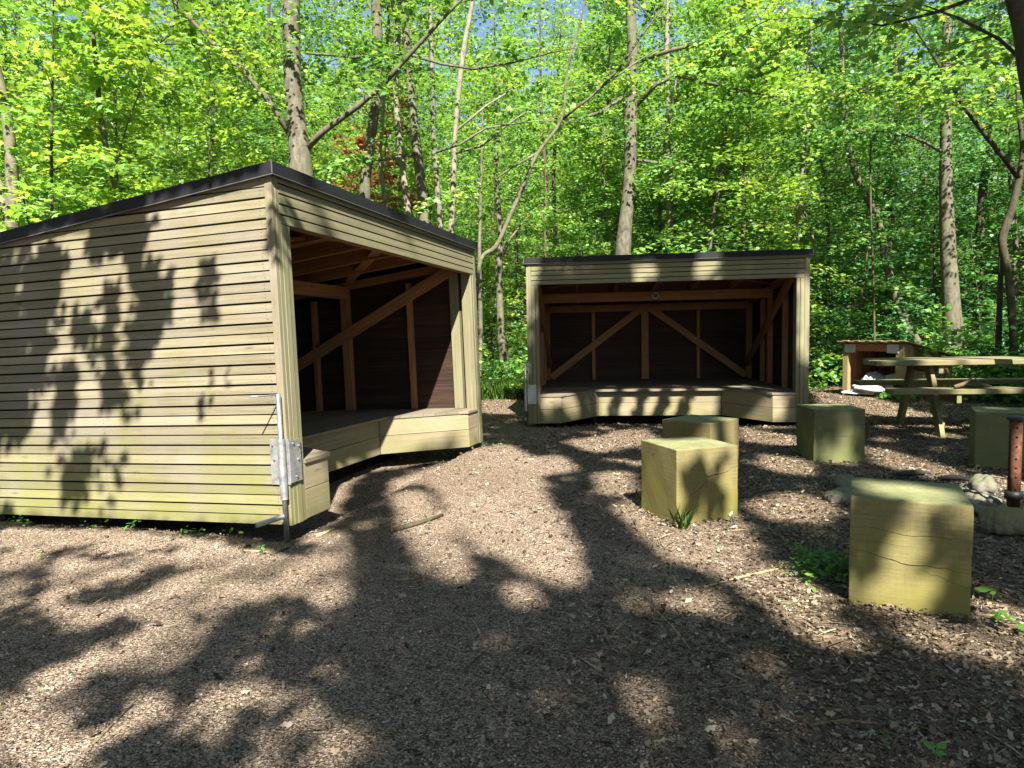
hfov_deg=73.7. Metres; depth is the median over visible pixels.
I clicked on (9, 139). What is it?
tree
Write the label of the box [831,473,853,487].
fire stone
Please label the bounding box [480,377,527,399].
grass
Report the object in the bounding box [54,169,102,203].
sapling
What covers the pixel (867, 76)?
young tree
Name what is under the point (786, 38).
tall tree
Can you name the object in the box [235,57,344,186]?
young tree
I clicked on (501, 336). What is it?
tree
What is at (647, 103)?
young tree
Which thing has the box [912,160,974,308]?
young tree
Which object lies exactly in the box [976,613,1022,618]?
ground stick
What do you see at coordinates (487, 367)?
tall herbs
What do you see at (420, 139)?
young tree
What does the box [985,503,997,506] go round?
pebble
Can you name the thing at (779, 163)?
young tree
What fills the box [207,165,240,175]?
sapling
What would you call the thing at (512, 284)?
sapling
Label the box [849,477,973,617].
timber block
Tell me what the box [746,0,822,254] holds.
tall tree
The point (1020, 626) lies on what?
seedling
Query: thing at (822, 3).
tall tree
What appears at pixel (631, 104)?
tree
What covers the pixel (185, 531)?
weeds
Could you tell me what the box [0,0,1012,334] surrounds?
sky
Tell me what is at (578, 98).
tree
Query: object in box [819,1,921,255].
tall tree
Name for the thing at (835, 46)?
young tree
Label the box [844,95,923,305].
young tree
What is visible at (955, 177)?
young tree
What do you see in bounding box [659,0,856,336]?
young tree
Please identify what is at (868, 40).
tall tree
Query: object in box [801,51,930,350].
young tree
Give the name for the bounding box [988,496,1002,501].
pebble
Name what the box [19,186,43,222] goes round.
sapling
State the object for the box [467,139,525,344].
young tree
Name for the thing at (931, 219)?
sapling
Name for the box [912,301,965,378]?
shrub
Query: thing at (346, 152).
copper leaved tree
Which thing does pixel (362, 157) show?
young tree
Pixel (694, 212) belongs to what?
sapling
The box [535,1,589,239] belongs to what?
tall tree
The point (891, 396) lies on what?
weed patch
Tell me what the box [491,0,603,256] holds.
tree
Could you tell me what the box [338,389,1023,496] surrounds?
chip litter
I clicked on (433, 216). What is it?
sapling
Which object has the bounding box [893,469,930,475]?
charred log
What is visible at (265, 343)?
wooden shelter
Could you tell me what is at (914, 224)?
sapling
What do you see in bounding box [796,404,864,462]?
timber block
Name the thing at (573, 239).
sapling
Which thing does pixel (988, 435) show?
timber block
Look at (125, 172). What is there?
young tree
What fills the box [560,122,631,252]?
young tree
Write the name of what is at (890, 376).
white sack
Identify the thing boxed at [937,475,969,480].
charred log
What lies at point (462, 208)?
young tree
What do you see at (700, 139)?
young tree
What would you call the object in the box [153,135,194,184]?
sapling
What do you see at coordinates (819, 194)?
young tree
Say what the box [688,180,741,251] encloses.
sapling
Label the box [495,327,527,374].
shrub
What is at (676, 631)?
bent stalk
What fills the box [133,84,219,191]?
sapling
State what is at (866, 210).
sapling
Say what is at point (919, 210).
sapling
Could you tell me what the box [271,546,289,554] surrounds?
dark twig
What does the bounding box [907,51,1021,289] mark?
young tree
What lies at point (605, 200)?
young tree
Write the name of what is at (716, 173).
young tree
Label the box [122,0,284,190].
young tree
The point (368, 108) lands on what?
young tree
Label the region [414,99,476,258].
young tree
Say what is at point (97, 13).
tree
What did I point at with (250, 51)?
young tree
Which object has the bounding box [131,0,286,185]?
young tree
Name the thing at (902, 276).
sapling
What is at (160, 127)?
young tree
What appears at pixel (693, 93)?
tree
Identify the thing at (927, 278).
sapling
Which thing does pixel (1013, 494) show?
rusty post
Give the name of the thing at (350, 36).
tall tree
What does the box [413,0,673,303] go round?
tree
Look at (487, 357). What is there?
shrub
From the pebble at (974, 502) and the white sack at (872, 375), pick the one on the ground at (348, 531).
the pebble at (974, 502)
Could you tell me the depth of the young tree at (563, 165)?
34.94 m
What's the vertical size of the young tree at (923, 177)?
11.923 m
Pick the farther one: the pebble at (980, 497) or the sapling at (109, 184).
the sapling at (109, 184)
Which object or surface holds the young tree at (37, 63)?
on the ground at (348, 531)
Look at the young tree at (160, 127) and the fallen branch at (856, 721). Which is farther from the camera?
the young tree at (160, 127)
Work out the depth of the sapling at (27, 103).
10.19 m
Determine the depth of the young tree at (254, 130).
21.32 m
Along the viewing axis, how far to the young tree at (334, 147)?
21.73 m
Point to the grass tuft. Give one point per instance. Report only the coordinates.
(689, 518)
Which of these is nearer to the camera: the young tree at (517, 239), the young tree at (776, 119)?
the young tree at (517, 239)
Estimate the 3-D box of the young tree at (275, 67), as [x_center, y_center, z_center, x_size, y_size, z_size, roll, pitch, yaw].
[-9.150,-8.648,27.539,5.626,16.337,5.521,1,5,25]
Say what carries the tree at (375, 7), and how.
on the ground at (348, 531)
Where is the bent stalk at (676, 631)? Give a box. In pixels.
[645,599,689,647]
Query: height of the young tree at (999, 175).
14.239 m
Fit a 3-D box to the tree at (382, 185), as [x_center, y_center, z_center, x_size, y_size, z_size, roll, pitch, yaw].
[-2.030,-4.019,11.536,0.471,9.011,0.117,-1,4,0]
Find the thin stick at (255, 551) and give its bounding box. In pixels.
[243,549,268,552]
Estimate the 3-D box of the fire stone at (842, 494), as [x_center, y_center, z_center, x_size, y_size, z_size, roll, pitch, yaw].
[2.257,0.764,4.702,0.198,0.114,0.176,-1,4,0]
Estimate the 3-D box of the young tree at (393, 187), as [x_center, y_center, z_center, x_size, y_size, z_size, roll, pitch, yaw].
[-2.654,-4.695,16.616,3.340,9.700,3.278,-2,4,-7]
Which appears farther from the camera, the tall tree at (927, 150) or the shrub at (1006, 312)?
the tall tree at (927, 150)
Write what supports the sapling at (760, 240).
on the ground at (348, 531)
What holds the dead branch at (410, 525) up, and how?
on the ground at (348, 531)
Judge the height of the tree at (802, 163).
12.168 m
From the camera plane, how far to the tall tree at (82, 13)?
28.87 m
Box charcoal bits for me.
[870,468,1023,516]
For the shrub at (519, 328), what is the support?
on the ground at (348, 531)
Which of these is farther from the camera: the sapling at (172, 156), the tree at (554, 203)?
the tree at (554, 203)
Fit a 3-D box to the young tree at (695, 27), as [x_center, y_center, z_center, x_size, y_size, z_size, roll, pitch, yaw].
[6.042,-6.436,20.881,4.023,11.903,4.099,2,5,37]
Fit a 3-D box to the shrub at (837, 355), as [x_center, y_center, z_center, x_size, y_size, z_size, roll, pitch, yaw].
[6.429,-0.721,13.708,1.315,1.745,1.107,-2,4,-10]
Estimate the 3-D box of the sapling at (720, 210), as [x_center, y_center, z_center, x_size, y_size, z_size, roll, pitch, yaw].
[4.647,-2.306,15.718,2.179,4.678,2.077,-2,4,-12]
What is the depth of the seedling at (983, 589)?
2.94 m
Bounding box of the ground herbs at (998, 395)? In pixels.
[921,386,1023,405]
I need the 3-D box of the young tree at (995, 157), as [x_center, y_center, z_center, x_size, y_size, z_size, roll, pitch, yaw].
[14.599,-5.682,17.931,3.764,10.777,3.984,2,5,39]
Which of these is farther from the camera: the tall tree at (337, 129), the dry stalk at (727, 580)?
the tall tree at (337, 129)
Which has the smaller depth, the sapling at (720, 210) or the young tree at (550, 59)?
the sapling at (720, 210)
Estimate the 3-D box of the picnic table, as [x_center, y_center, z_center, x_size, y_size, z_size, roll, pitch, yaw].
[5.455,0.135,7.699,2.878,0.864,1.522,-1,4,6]
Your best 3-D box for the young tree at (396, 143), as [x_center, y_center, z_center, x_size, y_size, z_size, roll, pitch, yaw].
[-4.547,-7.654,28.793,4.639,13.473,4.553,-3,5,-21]
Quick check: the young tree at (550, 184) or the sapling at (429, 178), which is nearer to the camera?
the sapling at (429, 178)
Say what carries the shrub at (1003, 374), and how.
on the ground at (348, 531)
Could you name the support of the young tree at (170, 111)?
on the ground at (348, 531)
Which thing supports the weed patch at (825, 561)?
on the ground at (348, 531)
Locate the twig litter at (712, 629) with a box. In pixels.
[6,397,1023,767]
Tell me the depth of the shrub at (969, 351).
12.51 m
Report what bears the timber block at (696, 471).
on the ground at (348, 531)
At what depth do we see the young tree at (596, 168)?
15.98 m
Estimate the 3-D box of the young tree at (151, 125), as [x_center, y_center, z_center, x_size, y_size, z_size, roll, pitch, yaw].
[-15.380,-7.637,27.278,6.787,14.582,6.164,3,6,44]
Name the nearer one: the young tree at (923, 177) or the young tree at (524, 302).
the young tree at (923, 177)
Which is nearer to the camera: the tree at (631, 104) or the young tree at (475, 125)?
the tree at (631, 104)
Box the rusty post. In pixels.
[1004,415,1023,507]
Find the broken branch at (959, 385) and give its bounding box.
[953,375,978,388]
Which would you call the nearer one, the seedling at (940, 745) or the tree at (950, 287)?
the seedling at (940, 745)
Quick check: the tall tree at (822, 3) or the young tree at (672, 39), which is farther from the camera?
the tall tree at (822, 3)
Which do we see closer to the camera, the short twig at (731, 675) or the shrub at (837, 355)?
the short twig at (731, 675)
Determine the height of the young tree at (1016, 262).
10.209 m
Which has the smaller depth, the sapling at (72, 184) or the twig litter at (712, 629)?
the twig litter at (712, 629)
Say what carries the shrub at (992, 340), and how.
on the ground at (348, 531)
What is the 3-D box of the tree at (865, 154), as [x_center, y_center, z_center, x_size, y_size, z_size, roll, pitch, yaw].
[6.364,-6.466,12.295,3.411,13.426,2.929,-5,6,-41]
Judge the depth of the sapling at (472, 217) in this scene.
20.42 m
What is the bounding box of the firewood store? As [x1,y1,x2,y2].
[837,340,954,398]
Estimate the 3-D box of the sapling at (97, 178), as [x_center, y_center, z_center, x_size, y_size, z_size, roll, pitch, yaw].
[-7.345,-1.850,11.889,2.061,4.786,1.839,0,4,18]
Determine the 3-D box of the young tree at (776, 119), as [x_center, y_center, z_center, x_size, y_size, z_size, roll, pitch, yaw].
[11.590,-8.622,30.375,6.268,14.827,6.901,-2,4,-10]
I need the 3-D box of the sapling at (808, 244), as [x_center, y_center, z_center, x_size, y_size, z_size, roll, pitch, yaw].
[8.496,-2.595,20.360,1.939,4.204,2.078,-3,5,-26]
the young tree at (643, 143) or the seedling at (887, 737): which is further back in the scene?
the young tree at (643, 143)
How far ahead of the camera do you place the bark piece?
7.12 m
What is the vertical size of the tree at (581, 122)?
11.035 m
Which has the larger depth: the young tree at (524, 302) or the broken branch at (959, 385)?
the young tree at (524, 302)
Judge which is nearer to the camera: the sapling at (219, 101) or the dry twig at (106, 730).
the dry twig at (106, 730)
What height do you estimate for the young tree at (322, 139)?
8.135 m
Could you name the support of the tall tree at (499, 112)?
on the ground at (348, 531)
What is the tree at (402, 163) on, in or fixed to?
on the ground at (348, 531)
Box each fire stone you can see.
[823,486,850,503]
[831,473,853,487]
[968,473,998,494]
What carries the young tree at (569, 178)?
on the ground at (348, 531)
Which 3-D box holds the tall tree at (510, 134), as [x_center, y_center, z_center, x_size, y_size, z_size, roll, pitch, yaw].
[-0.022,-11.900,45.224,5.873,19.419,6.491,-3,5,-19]
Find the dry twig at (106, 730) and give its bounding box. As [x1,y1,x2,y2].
[92,704,133,744]
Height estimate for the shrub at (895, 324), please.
1.654 m
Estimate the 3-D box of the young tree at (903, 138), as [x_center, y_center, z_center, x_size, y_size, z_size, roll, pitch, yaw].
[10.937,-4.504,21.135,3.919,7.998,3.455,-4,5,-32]
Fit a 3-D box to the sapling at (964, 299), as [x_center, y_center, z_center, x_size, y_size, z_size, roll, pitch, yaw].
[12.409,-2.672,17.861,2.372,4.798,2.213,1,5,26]
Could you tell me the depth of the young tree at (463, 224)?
18.84 m
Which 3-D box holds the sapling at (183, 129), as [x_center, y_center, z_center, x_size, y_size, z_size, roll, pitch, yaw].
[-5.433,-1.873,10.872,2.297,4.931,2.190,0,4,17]
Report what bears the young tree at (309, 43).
on the ground at (348, 531)
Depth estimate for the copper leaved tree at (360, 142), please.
14.51 m
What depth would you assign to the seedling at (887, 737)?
1.96 m
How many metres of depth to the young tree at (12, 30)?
24.55 m
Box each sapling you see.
[0,0,139,231]
[0,52,126,225]
[0,61,95,222]
[0,135,75,229]
[0,150,3,219]
[3,177,33,225]
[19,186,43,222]
[31,0,196,206]
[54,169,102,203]
[64,146,129,208]
[75,129,146,204]
[93,182,121,200]
[120,167,141,197]
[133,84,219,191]
[135,113,210,191]
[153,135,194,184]
[161,77,258,182]
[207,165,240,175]
[235,159,266,167]
[312,153,337,183]
[313,167,354,188]
[343,153,374,201]
[345,168,395,202]
[370,185,381,199]
[394,132,489,370]
[428,205,447,228]
[455,209,496,366]
[475,200,526,363]
[477,258,516,370]
[515,235,569,364]
[557,223,594,256]
[567,234,585,255]
[581,219,611,255]
[590,226,615,255]
[596,189,643,254]
[664,188,708,251]
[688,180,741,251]
[691,176,748,251]
[734,169,825,374]
[783,210,822,368]
[790,226,818,354]
[809,144,925,370]
[809,179,870,363]
[834,202,879,353]
[861,180,938,341]
[863,207,938,328]
[877,195,982,349]
[878,140,1004,367]
[879,239,929,328]
[900,241,971,338]
[925,256,968,339]
[927,207,1023,366]
[959,190,1023,327]
[964,192,1023,348]
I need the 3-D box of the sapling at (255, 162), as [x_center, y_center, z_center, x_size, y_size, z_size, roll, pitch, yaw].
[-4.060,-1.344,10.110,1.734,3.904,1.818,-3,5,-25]
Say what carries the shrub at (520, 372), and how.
on the ground at (348, 531)
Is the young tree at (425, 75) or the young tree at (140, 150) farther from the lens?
the young tree at (425, 75)
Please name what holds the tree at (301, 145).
on the ground at (348, 531)
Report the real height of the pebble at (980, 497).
0.051 m
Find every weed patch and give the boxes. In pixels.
[782,542,848,591]
[877,392,922,399]
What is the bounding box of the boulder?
[978,506,1023,535]
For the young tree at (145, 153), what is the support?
on the ground at (348, 531)
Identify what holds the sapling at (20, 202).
on the ground at (348, 531)
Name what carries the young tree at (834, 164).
on the ground at (348, 531)
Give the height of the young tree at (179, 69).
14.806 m
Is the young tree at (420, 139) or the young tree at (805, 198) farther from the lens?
the young tree at (805, 198)
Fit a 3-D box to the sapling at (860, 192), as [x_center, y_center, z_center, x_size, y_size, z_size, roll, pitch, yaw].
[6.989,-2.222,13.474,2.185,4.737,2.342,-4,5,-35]
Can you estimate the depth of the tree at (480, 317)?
14.27 m
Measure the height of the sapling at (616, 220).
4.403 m
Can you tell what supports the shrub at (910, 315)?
on the ground at (348, 531)
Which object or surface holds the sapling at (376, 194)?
on the ground at (348, 531)
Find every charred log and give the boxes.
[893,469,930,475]
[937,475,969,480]
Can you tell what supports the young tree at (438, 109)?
on the ground at (348, 531)
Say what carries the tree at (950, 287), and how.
on the ground at (348, 531)
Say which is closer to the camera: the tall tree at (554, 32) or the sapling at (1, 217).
the sapling at (1, 217)
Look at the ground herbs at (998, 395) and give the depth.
10.32 m
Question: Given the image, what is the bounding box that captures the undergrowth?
[483,351,1006,391]
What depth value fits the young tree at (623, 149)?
26.90 m
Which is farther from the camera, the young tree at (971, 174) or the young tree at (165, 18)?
the young tree at (971, 174)
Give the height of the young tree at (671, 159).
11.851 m
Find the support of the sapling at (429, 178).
on the ground at (348, 531)
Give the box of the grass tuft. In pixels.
[668,501,699,530]
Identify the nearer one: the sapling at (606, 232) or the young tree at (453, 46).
the sapling at (606, 232)
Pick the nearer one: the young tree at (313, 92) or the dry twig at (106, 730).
the dry twig at (106, 730)
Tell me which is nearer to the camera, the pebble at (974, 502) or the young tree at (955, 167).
the pebble at (974, 502)
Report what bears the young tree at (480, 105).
on the ground at (348, 531)
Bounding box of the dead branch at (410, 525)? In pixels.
[393,513,443,531]
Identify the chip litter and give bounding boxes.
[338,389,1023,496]
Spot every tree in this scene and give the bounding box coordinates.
[0,0,81,217]
[0,0,86,220]
[0,2,78,218]
[0,3,103,229]
[1,32,132,216]
[20,0,277,209]
[23,0,161,199]
[54,0,168,208]
[91,0,178,179]
[92,151,142,200]
[99,10,173,156]
[105,1,215,188]
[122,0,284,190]
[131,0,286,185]
[139,25,271,184]
[148,72,198,182]
[155,0,550,176]
[156,11,204,136]
[156,50,200,173]
[169,55,248,177]
[185,0,288,176]
[192,0,268,171]
[212,0,281,146]
[219,0,339,181]
[231,14,326,171]
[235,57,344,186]
[236,95,287,163]
[239,0,350,188]
[260,0,351,183]
[266,60,332,160]
[268,97,342,180]
[303,0,375,189]
[303,0,640,199]
[312,0,428,222]
[313,77,357,174]
[313,132,348,185]
[315,0,474,215]
[315,69,358,189]
[318,69,363,189]
[326,124,387,190]
[335,3,436,218]
[340,13,384,147]
[341,84,436,226]
[347,128,387,191]
[351,59,404,188]
[357,0,479,240]
[359,84,425,201]
[360,0,468,230]
[378,2,389,206]
[384,74,439,214]
[398,77,445,171]
[399,133,497,348]
[401,0,543,380]
[407,0,511,322]
[407,82,497,346]
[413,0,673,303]
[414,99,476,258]
[426,0,512,323]
[428,1,628,228]
[432,48,526,351]
[440,0,568,378]
[441,120,495,331]
[442,162,490,326]
[445,56,559,357]
[448,0,611,232]
[456,0,575,351]
[467,90,526,329]
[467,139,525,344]
[472,50,539,287]
[477,107,570,344]
[488,52,537,261]
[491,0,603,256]
[502,0,593,251]
[503,47,580,322]
[503,170,565,347]
[510,0,674,359]
[513,138,580,320]
[523,0,829,254]
[524,10,578,237]
[531,95,577,237]
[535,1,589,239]
[546,10,637,245]
[547,0,672,255]
[547,64,619,254]
[550,135,598,253]
[553,27,691,255]
[558,40,662,253]
[559,0,656,219]
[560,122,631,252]
[562,173,599,250]
[580,0,740,253]
[580,40,657,244]
[580,46,659,241]
[592,57,677,253]
[605,26,672,236]
[610,0,739,252]
[628,0,791,254]
[636,0,705,251]
[638,136,696,252]
[641,97,698,246]
[642,0,761,250]
[650,56,778,252]
[658,25,720,242]
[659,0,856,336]
[662,1,823,339]
[662,7,721,235]
[674,101,765,251]
[704,0,1023,104]
[705,108,837,336]
[713,63,855,323]
[716,35,835,307]
[731,0,869,304]
[733,58,819,316]
[736,0,825,237]
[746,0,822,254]
[754,37,809,243]
[756,12,926,382]
[768,0,961,340]
[774,107,859,356]
[776,0,1023,402]
[778,0,924,345]
[784,146,834,232]
[788,1,837,200]
[789,3,908,353]
[792,0,879,305]
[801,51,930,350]
[805,82,913,336]
[810,0,1019,373]
[813,105,927,338]
[816,22,902,308]
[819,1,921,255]
[829,0,893,118]
[832,0,996,336]
[844,0,962,333]
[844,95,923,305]
[862,83,971,323]
[862,114,936,320]
[897,0,1000,273]
[901,56,976,256]
[902,1,1023,351]
[904,82,977,294]
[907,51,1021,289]
[911,0,1023,354]
[912,0,1022,279]
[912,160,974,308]
[913,101,985,309]
[923,54,1023,333]
[940,92,1022,310]
[961,172,1023,315]
[969,44,1023,229]
[974,79,1023,228]
[983,61,1023,286]
[983,157,1023,307]
[1009,252,1023,281]
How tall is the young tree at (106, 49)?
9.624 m
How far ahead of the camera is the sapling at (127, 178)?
14.33 m
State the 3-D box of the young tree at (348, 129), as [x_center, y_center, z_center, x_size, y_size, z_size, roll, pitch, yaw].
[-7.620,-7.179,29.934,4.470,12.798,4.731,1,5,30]
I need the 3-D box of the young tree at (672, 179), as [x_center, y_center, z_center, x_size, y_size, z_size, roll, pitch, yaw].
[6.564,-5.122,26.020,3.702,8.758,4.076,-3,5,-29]
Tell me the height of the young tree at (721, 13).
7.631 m
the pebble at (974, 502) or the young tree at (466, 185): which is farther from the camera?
the young tree at (466, 185)
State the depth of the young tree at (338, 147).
33.23 m
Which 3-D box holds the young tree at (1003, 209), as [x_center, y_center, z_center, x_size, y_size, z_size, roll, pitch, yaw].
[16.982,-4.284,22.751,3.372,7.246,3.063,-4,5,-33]
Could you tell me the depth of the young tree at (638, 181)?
17.79 m
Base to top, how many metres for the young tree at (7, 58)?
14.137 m
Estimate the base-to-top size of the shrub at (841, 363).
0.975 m
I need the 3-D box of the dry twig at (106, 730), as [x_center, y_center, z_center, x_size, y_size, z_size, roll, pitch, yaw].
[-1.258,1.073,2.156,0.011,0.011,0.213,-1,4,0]
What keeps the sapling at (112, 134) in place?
on the ground at (348, 531)
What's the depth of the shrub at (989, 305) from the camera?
12.80 m
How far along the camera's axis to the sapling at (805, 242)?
14.85 m
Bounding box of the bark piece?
[963,383,991,387]
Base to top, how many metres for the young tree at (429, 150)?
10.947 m
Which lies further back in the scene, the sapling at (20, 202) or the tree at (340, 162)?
the sapling at (20, 202)
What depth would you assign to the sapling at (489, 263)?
18.71 m
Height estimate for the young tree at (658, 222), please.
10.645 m
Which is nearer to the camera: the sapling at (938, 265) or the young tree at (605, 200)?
the young tree at (605, 200)
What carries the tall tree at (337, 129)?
on the ground at (348, 531)
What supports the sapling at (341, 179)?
on the ground at (348, 531)
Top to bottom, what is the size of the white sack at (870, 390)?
0.163 m
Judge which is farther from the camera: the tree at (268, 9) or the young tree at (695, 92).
the young tree at (695, 92)
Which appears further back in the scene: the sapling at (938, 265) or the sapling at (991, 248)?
the sapling at (938, 265)
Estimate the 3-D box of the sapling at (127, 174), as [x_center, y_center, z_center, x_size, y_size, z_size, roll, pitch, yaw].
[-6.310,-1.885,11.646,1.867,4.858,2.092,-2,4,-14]
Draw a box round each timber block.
[641,436,737,524]
[662,414,738,477]
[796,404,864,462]
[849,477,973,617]
[968,406,1023,469]
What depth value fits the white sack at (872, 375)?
11.67 m
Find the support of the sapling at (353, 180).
on the ground at (348, 531)
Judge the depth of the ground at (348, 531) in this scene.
2.82 m
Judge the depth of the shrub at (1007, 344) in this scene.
10.60 m
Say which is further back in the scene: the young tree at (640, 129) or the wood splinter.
the young tree at (640, 129)
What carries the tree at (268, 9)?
on the ground at (348, 531)
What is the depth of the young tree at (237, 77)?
17.74 m
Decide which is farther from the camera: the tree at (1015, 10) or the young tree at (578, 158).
the young tree at (578, 158)
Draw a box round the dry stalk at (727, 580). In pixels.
[703,565,796,587]
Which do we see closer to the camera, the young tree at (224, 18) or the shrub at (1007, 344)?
the shrub at (1007, 344)
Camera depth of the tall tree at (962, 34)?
34.36 m
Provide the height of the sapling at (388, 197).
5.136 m
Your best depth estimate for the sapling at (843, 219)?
17.40 m
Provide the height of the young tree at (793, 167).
9.321 m
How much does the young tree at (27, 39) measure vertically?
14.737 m
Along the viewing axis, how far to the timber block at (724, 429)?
5.43 m
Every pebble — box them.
[968,498,978,505]
[972,494,988,500]
[974,506,985,514]
[984,498,1002,504]
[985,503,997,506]
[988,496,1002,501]
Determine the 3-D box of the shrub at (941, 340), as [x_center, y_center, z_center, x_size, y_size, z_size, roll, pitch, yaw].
[8.673,-0.641,13.372,1.196,1.559,1.360,-3,5,-19]
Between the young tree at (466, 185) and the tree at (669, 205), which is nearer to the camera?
the tree at (669, 205)
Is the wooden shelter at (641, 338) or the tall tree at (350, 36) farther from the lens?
the tall tree at (350, 36)
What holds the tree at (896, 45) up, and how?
on the ground at (348, 531)
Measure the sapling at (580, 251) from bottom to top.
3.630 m
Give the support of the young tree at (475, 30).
on the ground at (348, 531)
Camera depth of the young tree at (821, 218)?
14.01 m
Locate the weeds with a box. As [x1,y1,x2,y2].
[0,426,796,536]
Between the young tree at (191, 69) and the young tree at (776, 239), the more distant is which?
the young tree at (776, 239)
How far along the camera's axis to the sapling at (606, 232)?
14.78 m
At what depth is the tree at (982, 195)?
15.22 m
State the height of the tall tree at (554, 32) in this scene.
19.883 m
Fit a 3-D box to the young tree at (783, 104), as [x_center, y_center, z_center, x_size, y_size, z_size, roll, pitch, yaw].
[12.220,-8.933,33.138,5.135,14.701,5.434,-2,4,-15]
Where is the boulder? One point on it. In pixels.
(1004, 520)
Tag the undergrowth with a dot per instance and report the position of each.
(835, 378)
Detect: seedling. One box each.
[879,731,894,749]
[921,738,946,765]
[974,586,1006,601]
[989,610,1015,620]
[1003,615,1023,636]
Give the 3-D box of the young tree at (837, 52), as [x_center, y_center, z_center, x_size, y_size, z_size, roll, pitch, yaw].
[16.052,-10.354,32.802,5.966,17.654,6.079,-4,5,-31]
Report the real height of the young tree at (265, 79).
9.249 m
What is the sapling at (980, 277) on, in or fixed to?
on the ground at (348, 531)
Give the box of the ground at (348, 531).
[0,337,1023,767]
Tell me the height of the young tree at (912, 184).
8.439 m
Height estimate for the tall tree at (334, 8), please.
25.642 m
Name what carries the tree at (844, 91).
on the ground at (348, 531)
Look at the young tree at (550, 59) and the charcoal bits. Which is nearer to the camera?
the charcoal bits
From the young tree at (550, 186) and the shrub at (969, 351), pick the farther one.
the young tree at (550, 186)
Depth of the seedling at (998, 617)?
2.67 m
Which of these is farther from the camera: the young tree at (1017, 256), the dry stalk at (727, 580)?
the young tree at (1017, 256)
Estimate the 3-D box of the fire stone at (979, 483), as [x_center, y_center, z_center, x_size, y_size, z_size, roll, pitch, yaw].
[3.337,0.708,4.837,0.187,0.130,0.176,-1,4,0]
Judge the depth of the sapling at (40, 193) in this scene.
8.60 m
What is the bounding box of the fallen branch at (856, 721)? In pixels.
[811,719,911,724]
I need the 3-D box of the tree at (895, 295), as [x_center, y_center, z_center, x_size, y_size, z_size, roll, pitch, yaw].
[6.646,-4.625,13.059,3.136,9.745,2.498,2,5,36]
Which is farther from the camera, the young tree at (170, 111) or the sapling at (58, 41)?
the young tree at (170, 111)
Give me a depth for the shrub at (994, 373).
11.31 m
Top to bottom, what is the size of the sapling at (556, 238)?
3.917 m
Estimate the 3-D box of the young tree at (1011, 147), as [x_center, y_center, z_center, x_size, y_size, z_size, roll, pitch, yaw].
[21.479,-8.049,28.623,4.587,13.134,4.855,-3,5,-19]
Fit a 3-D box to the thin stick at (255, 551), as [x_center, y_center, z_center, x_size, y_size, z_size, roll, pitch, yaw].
[-1.440,0.942,3.847,0.167,0.012,0.016,0,4,14]
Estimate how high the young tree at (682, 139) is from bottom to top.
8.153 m
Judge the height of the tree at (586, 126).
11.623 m
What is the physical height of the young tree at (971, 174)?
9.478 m
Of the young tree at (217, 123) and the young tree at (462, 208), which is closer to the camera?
the young tree at (217, 123)
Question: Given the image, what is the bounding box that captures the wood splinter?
[315,528,333,536]
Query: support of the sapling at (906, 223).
on the ground at (348, 531)
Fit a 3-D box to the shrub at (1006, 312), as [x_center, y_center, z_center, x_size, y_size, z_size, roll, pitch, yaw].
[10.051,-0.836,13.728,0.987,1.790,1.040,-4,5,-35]
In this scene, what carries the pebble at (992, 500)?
on the ground at (348, 531)
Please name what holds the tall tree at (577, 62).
on the ground at (348, 531)
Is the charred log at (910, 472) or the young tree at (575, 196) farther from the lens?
the young tree at (575, 196)
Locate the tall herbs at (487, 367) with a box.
[480,357,527,379]
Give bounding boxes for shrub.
[482,336,498,374]
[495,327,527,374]
[507,320,527,389]
[508,321,527,369]
[810,305,856,385]
[833,338,852,371]
[861,315,891,339]
[871,308,923,373]
[881,305,924,368]
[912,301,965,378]
[927,319,977,378]
[939,333,1004,399]
[952,324,991,378]
[962,336,1005,377]
[971,299,1023,375]
[980,355,1006,395]
[989,314,1023,400]
[993,302,1023,352]
[997,313,1023,400]
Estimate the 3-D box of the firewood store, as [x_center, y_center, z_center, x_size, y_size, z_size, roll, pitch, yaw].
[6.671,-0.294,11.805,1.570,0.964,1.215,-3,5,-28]
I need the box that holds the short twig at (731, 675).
[729,660,747,677]
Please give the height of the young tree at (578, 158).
8.661 m
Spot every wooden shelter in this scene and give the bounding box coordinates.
[0,160,482,542]
[523,248,813,425]
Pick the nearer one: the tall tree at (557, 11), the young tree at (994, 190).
the young tree at (994, 190)
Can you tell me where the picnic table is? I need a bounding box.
[853,356,1023,436]
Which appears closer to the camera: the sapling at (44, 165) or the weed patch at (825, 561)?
the weed patch at (825, 561)
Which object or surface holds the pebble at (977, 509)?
on the ground at (348, 531)
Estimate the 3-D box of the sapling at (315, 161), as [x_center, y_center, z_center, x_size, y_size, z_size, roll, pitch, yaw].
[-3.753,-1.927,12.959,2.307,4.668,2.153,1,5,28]
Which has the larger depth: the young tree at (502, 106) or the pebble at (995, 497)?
the young tree at (502, 106)
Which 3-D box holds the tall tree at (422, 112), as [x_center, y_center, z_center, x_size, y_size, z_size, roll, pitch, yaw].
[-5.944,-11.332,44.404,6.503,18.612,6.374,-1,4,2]
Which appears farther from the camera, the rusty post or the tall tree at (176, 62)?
the tall tree at (176, 62)
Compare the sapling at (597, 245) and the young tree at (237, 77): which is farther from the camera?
the young tree at (237, 77)
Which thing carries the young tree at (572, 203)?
on the ground at (348, 531)
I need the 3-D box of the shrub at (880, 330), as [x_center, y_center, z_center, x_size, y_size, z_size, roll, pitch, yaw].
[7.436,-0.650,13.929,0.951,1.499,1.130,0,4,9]
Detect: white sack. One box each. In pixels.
[841,384,884,394]
[861,371,886,387]
[883,373,894,387]

